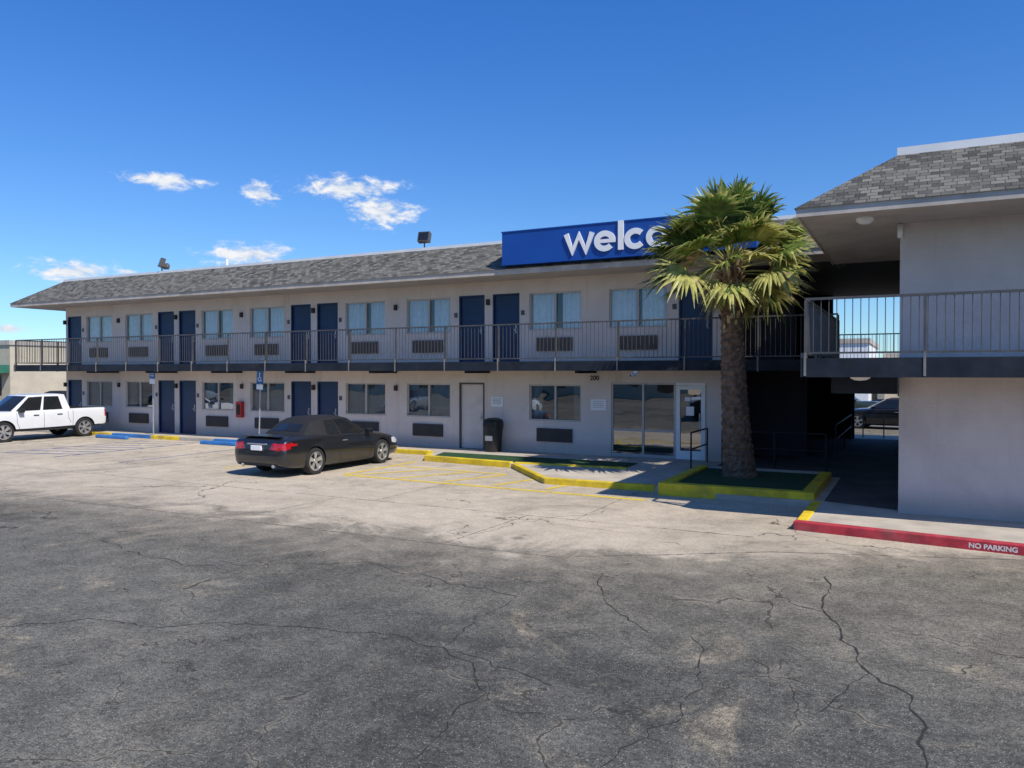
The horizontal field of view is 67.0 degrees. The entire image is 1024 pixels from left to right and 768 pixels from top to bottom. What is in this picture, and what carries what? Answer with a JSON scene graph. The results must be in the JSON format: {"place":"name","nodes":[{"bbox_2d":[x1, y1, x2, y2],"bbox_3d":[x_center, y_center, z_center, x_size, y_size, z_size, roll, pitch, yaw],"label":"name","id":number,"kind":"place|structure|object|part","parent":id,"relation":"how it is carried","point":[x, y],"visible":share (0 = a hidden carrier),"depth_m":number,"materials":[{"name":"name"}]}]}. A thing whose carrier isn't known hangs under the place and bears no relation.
{"place":"outdoors","nodes":[
{"label":"outdoors","id":0,"kind":"place"},
{"bbox_2d":[0,340,65,400],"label":"store building","id":1,"kind":"structure","parent":0,"point":[16,382],"depth_m":58.93,"materials":[{"name":"beige paint"}]},
{"bbox_2d":[0,394,1023,767],"bbox_3d":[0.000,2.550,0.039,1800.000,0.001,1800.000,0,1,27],"label":"ground","id":2,"kind":"structure","parent":0,"point":[936,632],"depth_m":7.76,"materials":[{"name":"grey asphalt"}]},
{"bbox_2d":[0,393,107,442],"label":"pickup truck","id":3,"kind":"object","parent":2,"relation":"on","point":[55,413],"visible":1,"depth_m":29.43,"materials":[{"name":"white paint"}]},
{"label":"windows","id":4,"kind":"part","parent":3,"relation":"part of","materials":[{"name":"black glass"}]},
{"bbox_2d":[45,391,65,397],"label":"parked car","id":5,"kind":"object","parent":2,"relation":"on","point":[60,392],"visible":0.01,"depth_m":47.48,"materials":[{"name":"grey paint"}]},
{"bbox_2d":[95,434,128,439],"bbox_3d":[-15.402,2.033,29.788,1.800,0.130,0.160,0,1,27],"label":"wheel stop","id":6,"kind":"object","parent":2,"relation":"on","point":[111,436],"visible":1,"depth_m":29.67,"materials":[{"name":"blue paint"}]},
{"bbox_2d":[200,440,235,445],"bbox_3d":[-10.257,2.074,27.110,1.800,0.130,0.160,0,1,27],"label":"wheel stop","id":7,"kind":"object","parent":2,"relation":"on","point":[207,442],"visible":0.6,"depth_m":27.05,"materials":[{"name":"blue paint"}]},
{"bbox_2d":[235,415,397,473],"bbox_3d":[-5.059,1.527,20.886,2.060,1.409,4.925,0,1,27],"label":"parked convertible car","id":8,"kind":"object","parent":2,"relation":"on","point":[311,444],"visible":1,"depth_m":19.59,"materials":[{"name":"grey paint"}]},
{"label":"windows","id":9,"kind":"part","parent":8,"relation":"part of","materials":[{"name":"black glass"}]},
{"bbox_2d":[0,437,644,500],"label":"parking markings","id":10,"kind":"object","parent":2,"relation":"on","point":[358,475],"visible":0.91,"depth_m":19.09,"materials":[{"name":"yellow paint"}]},
{"bbox_2d":[28,430,820,520],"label":"kerb","id":11,"kind":"structure","parent":2,"relation":"on","point":[809,510],"depth_m":20.14,"materials":[{"name":"concrete"}]},
{"bbox_2d":[0,540,928,767],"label":"pavement cracks","id":12,"kind":"object","parent":2,"relation":"on","point":[925,728],"visible":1,"depth_m":6.70,"materials":[{"name":"grey asphalt"}]},
{"bbox_2d":[5,446,1015,559],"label":"concrete joints","id":13,"kind":"object","parent":2,"relation":"on","point":[466,509],"visible":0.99,"depth_m":12.95,"materials":[{"name":"grey concrete"}]},
{"bbox_2d":[855,398,898,427],"bbox_3d":[17.279,1.315,34.907,4.925,1.409,2.060,1,1,37],"label":"parked car","id":14,"kind":"object","parent":2,"relation":"on","point":[889,405],"visible":0.25,"depth_m":34.54,"materials":[{"name":"grey paint"}]},
{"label":"windows","id":15,"kind":"part","parent":14,"relation":"part of","materials":[{"name":"black glass"}]},
{"bbox_2d":[793,520,1023,555],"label":"red kerb","id":16,"kind":"structure","parent":2,"relation":"on","point":[1003,547],"depth_m":11.54,"materials":[{"name":"paint"}]},
{"bbox_2d":[0,0,1023,357],"label":"sky","id":17,"kind":"structure","parent":0,"point":[134,134],"materials":[{"name":"blue"}]},
{"bbox_2d":[68,427,1023,542],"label":"sidewalk","id":18,"kind":"structure","parent":0,"point":[656,471],"depth_m":15.31,"materials":[{"name":"concrete"}]},
{"bbox_2d":[149,371,154,434],"bbox_3d":[-13.895,0.705,29.954,0.320,2.780,0.069,0,1,27],"label":"accessible parking sign","id":19,"kind":"object","parent":18,"relation":"on","point":[152,380],"visible":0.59,"depth_m":29.94,"materials":[{"name":"metal"}]},
{"bbox_2d":[256,371,263,433],"bbox_3d":[-8.964,0.824,27.502,0.320,2.620,0.069,3,2,27],"label":"accessible parking sign","id":20,"kind":"object","parent":18,"relation":"on","point":[260,375],"visible":0.88,"depth_m":27.47,"materials":[{"name":"metal"}]},
{"bbox_2d":[66,268,722,461],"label":"front walls","id":21,"kind":"structure","parent":18,"relation":"on","point":[591,432],"depth_m":25.35,"materials":[{"name":"paint"}]},
{"bbox_2d":[236,401,243,417],"bbox_3d":[-10.252,0.957,29.160,0.280,0.600,0.164,0,1,27],"label":"fire extinguisher cabinet","id":22,"kind":"object","parent":21,"relation":"attached to","point":[239,409],"visible":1,"depth_m":29.09,"materials":[{"name":"red metal"}]},
{"bbox_2d":[63,299,676,399],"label":"door plaques and lights","id":23,"kind":"object","parent":21,"relation":"attached to","point":[674,306],"visible":1,"depth_m":28.09,"materials":[{"name":"brown metal"}]},
{"bbox_2d":[89,335,656,442],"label":"wall ac units","id":24,"kind":"object","parent":21,"relation":"attached to","point":[543,434],"depth_m":25.45},
{"bbox_2d":[86,286,666,421],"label":"window frames","id":25,"kind":"structure","parent":21,"relation":"attached to","point":[366,333],"depth_m":26.52,"materials":[{"name":"white metal"}]},
{"bbox_2d":[89,382,579,419],"bbox_3d":[-8.141,0.491,28.248,22.950,1.010,0.015,0,1,27],"label":"window glass","id":26,"kind":"object","parent":25,"relation":"in","point":[568,402],"visible":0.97,"depth_m":26.51,"materials":[{"name":"glass"}]},
{"bbox_2d":[90,288,665,341],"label":"curtains","id":27,"kind":"object","parent":21,"relation":"attached to","point":[624,304],"visible":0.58,"depth_m":25.58,"materials":[{"name":"fabric"}]},
{"bbox_2d":[128,289,641,340],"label":"interior rooms","id":28,"kind":"object","parent":21,"relation":"attached to","point":[559,307],"visible":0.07,"depth_m":27.11,"materials":[{"name":"beige paint"}]},
{"bbox_2d":[68,283,712,448],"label":"room doors","id":29,"kind":"structure","parent":21,"relation":"attached to","point":[472,395],"depth_m":27.22,"materials":[{"name":"blue paint"}]},
{"bbox_2d":[491,397,502,406],"bbox_3d":[-0.462,0.554,24.138,0.420,0.300,0.017,0,1,27],"label":"wall notice","id":30,"kind":"object","parent":21,"relation":"attached to","point":[496,401],"depth_m":24.13,"materials":[{"name":"white paint"}]},
{"bbox_2d":[10,141,1023,303],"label":"mansard roof","id":31,"kind":"structure","parent":21,"relation":"on","point":[972,169],"depth_m":23.52,"materials":[{"name":"tile"}]},
{"bbox_2d":[10,187,1023,310],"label":"eave fascia","id":32,"kind":"structure","parent":31,"relation":"attached to","point":[991,195],"depth_m":20.90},
{"bbox_2d":[22,198,1023,310],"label":"eave soffits","id":33,"kind":"object","parent":31,"relation":"attached to","point":[869,253],"visible":0.6,"depth_m":20.33,"materials":[{"name":"beige paint"}]},
{"bbox_2d":[850,217,902,380],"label":"soffit lights","id":34,"kind":"object","parent":33,"relation":"attached to","point":[864,220],"visible":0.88,"depth_m":12.75,"materials":[{"name":"white paint"}]},
{"bbox_2d":[63,133,1023,281],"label":"parapet caps","id":35,"kind":"object","parent":31,"relation":"on","point":[1009,138],"visible":0.49,"depth_m":24.06,"materials":[{"name":"white paint"}]},
{"bbox_2d":[158,258,169,270],"bbox_3d":[-14.032,-4.809,31.209,0.413,0.549,0.577,-1,1,-32],"label":"roof floodlight","id":36,"kind":"object","parent":35,"relation":"on","point":[162,264],"visible":1,"depth_m":31.08,"materials":[{"name":"grey metal"}]},
{"bbox_2d":[417,231,431,247],"bbox_3d":[-2.872,-4.720,25.383,0.400,0.549,0.275,0,1,18],"label":"roof floodlight","id":37,"kind":"object","parent":35,"relation":"on","point":[424,237],"visible":1,"depth_m":25.30,"materials":[{"name":"grey metal"}]},
{"bbox_2d":[501,214,759,266],"bbox_3d":[3.140,-3.851,21.082,7.090,0.960,1.400,0,1,27],"label":"welcome sign","id":38,"kind":"object","parent":31,"relation":"attached to","point":[619,239],"visible":0.47,"depth_m":20.95,"materials":[{"name":"blue paint"},{"name":"white paint"}]},
{"bbox_2d":[15,356,1023,393],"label":"balcony fascia","id":39,"kind":"structure","parent":21,"relation":"attached to","point":[883,374],"depth_m":19.62,"materials":[{"name":"grey paint"}]},
{"bbox_2d":[14,289,1023,375],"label":"balcony railings","id":40,"kind":"object","parent":39,"relation":"on","point":[822,334],"visible":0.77,"depth_m":21.11,"materials":[{"name":"grey metal"}]},
{"bbox_2d":[591,399,605,409],"bbox_3d":[2.528,0.607,22.582,0.480,0.320,0.017,0,1,27],"label":"wall notice","id":41,"kind":"object","parent":21,"relation":"attached to","point":[598,404],"depth_m":22.58,"materials":[{"name":"white paper"}]},
{"bbox_2d":[629,371,638,376],"bbox_3d":[3.253,-0.261,20.595,0.123,0.163,0.307,1,1,43],"label":"security camera","id":42,"kind":"object","parent":21,"relation":"attached to","point":[633,374],"visible":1,"depth_m":20.57,"materials":[{"name":"white paint"}]},
{"bbox_2d":[611,382,706,460],"bbox_3d":[4.107,1.029,21.790,2.780,2.140,0.164,0,1,27],"label":"lobby storefront","id":43,"kind":"object","parent":21,"relation":"attached to","point":[685,455],"visible":0.96,"depth_m":21.54,"materials":[{"name":"silver metal"}]},
{"bbox_2d":[613,384,702,460],"bbox_3d":[4.131,1.029,21.836,2.780,2.140,0.001,0,1,27],"label":"lobby glass","id":44,"kind":"object","parent":43,"relation":"in","point":[658,407],"visible":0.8,"depth_m":21.91,"materials":[{"name":"glass"}]},
{"bbox_2d":[483,418,503,451],"bbox_3d":[-0.579,1.550,23.711,0.636,1.040,0.653,0,1,27],"label":"trash can","id":45,"kind":"object","parent":18,"relation":"on","point":[493,429],"visible":1,"depth_m":23.48,"materials":[{"name":"black plastic"}]},
{"bbox_2d":[435,452,636,466],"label":"artificial turf","id":46,"kind":"structure","parent":18,"relation":"on","point":[542,460],"depth_m":21.14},
{"bbox_2d":[690,428,707,468],"bbox_3d":[4.867,1.654,20.098,0.044,0.942,1.744,0,1,27],"label":"handrail","id":47,"kind":"object","parent":18,"relation":"on","point":[706,444],"visible":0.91,"depth_m":19.93,"materials":[{"name":"black metal"}]},
{"bbox_2d":[658,465,830,499],"bbox_3d":[5.178,2.167,16.911,3.040,0.272,3.480,0,1,27],"label":"palm planter","id":48,"kind":"object","parent":18,"relation":"on","point":[705,481],"visible":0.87,"depth_m":16.08,"materials":[{"name":"yellow paint"}]},
{"bbox_2d":[636,174,817,477],"bbox_3d":[4.861,-1.345,17.756,4.196,6.852,3.940,0,1,5],"label":"palm tree","id":49,"kind":"object","parent":48,"relation":"on","point":[734,213],"visible":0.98,"depth_m":17.16,"materials":[{"name":"green plant"}]},
{"bbox_2d":[717,437,898,509],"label":"breezeway floor","id":50,"kind":"structure","parent":18,"relation":"on","point":[865,471],"depth_m":19.92,"materials":[{"name":"concrete"}]},
{"bbox_2d":[721,431,826,471],"bbox_3d":[6.533,1.665,19.400,2.544,0.942,0.044,0,1,27],"label":"handrail","id":51,"kind":"object","parent":50,"relation":"on","point":[775,449],"visible":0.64,"depth_m":19.25,"materials":[{"name":"black metal"}]},
{"bbox_2d":[835,414,851,456],"bbox_3d":[10.693,1.581,24.900,0.044,0.942,6.044,0,1,27],"label":"handrail","id":52,"kind":"object","parent":50,"relation":"on","point":[850,428],"visible":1,"depth_m":24.49,"materials":[{"name":"metal"}]},
{"bbox_2d":[862,412,898,437],"bbox_3d":[13.660,1.526,28.541,1.344,0.942,0.044,0,1,27],"label":"handrail","id":53,"kind":"object","parent":18,"relation":"on","point":[883,424],"visible":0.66,"depth_m":28.58,"materials":[{"name":"metal"}]},
{"bbox_2d":[743,214,1023,521],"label":"wing walls","id":54,"kind":"structure","parent":18,"relation":"on","point":[961,447],"depth_m":13.01,"materials":[{"name":"paint"}]},
{"bbox_2d":[839,338,878,400],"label":"warehouse building","id":55,"kind":"structure","parent":0,"point":[864,348],"depth_m":55.02,"materials":[{"name":"white paint"}]},
{"bbox_2d":[855,397,877,407],"bbox_3d":[16.284,1.080,39.475,5.160,1.739,2.140,0,1,15],"label":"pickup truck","id":56,"kind":"object","parent":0,"point":[862,403],"visible":0.02,"depth_m":38.25,"materials":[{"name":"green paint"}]},
{"bbox_2d":[883,353,898,399],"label":"warehouse building","id":57,"kind":"structure","parent":0,"point":[887,355],"depth_m":57.43,"materials":[{"name":"beige paint"}]}
]}

